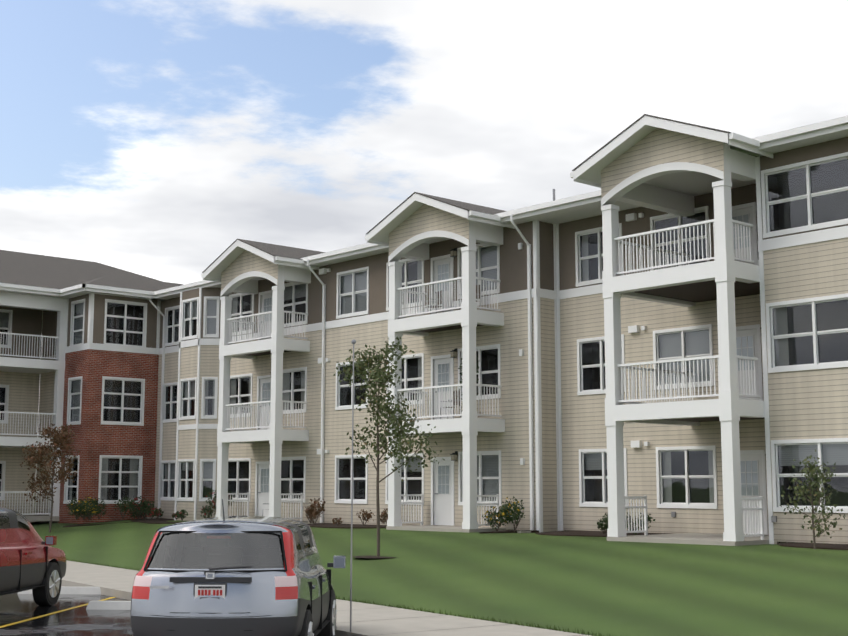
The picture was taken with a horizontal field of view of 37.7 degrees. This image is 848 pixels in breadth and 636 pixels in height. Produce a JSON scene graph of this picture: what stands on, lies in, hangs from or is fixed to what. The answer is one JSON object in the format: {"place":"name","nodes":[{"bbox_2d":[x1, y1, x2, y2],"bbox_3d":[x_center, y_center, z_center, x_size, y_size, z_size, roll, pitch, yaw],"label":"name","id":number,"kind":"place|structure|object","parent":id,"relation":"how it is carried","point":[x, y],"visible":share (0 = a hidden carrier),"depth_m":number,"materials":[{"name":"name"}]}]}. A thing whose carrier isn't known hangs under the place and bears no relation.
{"place":"outdoors","nodes":[
{"label":"outdoors","id":0,"kind":"place"},
{"bbox_2d":[0,127,847,543],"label":"building walls","id":1,"kind":"structure","parent":0,"point":[808,403],"depth_m":38.23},
{"bbox_2d":[0,133,847,545],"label":"balconies","id":2,"kind":"structure","parent":1,"relation":"attached to","point":[750,509],"depth_m":37.60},
{"bbox_2d":[262,285,480,515],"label":"balcony chairs","id":3,"kind":"object","parent":2,"relation":"on","point":[436,312],"visible":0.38,"depth_m":39.36,"materials":[{"name":"grey metal"}]},
{"bbox_2d":[0,114,847,529],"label":"building roof eaves","id":4,"kind":"object","parent":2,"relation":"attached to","point":[46,276],"visible":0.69,"depth_m":42.76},
{"bbox_2d":[0,159,847,505],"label":"window glass","id":5,"kind":"object","parent":1,"relation":"in","point":[832,315],"visible":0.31,"depth_m":37.67,"materials":[{"name":"black glass"}]},
{"bbox_2d":[0,507,847,635],"bbox_3d":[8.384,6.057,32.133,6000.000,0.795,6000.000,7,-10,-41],"label":"lawn","id":6,"kind":"structure","parent":0,"point":[509,582],"depth_m":22.25,"materials":[{"name":"plant"}]},
{"bbox_2d":[0,507,65,604],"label":"red suv","id":7,"kind":"object","parent":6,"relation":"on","point":[30,558],"visible":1,"depth_m":20.61,"materials":[{"name":"red paint"}]},
{"bbox_2d":[20,423,79,531],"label":"tree","id":8,"kind":"object","parent":6,"relation":"on","point":[57,439],"visible":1,"depth_m":46.94,"materials":[{"name":"brown plant"}]},
{"bbox_2d":[18,586,130,609],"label":"wheel stops","id":9,"kind":"object","parent":6,"relation":"on","point":[109,605],"visible":0.23,"depth_m":20.79,"materials":[{"name":"grey concrete"}]},
{"bbox_2d":[130,499,345,635],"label":"car","id":10,"kind":"object","parent":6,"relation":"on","point":[244,576],"visible":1,"depth_m":12.90,"materials":[{"name":"silver-grey paint"},{"name":"black plastic"},{"name":"glass"}]},
{"bbox_2d":[350,339,355,631],"bbox_3d":[-0.963,2.279,16.599,0.099,4.015,0.092,-4,-9,25],"label":"marker pole","id":11,"kind":"object","parent":6,"relation":"on","point":[353,341],"visible":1,"depth_m":16.57,"materials":[{"name":"grey metal"}]},
{"bbox_2d":[66,490,654,534],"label":"foundation shrubs","id":12,"kind":"object","parent":6,"relation":"on","point":[142,508],"visible":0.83,"depth_m":44.10,"materials":[{"name":"green plant"}]},
{"bbox_2d":[353,555,396,557],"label":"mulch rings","id":13,"kind":"object","parent":6,"relation":"on","point":[369,556],"visible":0.59,"depth_m":29.10,"materials":[{"name":"brown soil"}]},
{"bbox_2d":[330,337,444,556],"bbox_3d":[-0.818,2.976,29.702,2.616,5.370,2.889,-2,-8,15],"label":"lawn tree","id":14,"kind":"object","parent":13,"relation":"on","point":[393,419],"visible":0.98,"depth_m":29.72,"materials":[{"name":"green plant"}]},
{"bbox_2d":[780,449,845,548],"bbox_3d":[8.502,3.975,27.261,1.369,2.194,1.614,-6,-10,36],"label":"small tree","id":15,"kind":"object","parent":6,"relation":"on","point":[812,469],"visible":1,"depth_m":27.13,"materials":[{"name":"green plant"}]},
{"bbox_2d":[0,0,847,486],"label":"sky","id":16,"kind":"structure","parent":0,"point":[148,138],"materials":[{"name":"white"}]},
{"bbox_2d":[457,357,479,417],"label":"balcony plants","id":17,"kind":"object","parent":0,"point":[461,381],"visible":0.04,"depth_m":37.99,"materials":[{"name":"green plant"}]}
]}

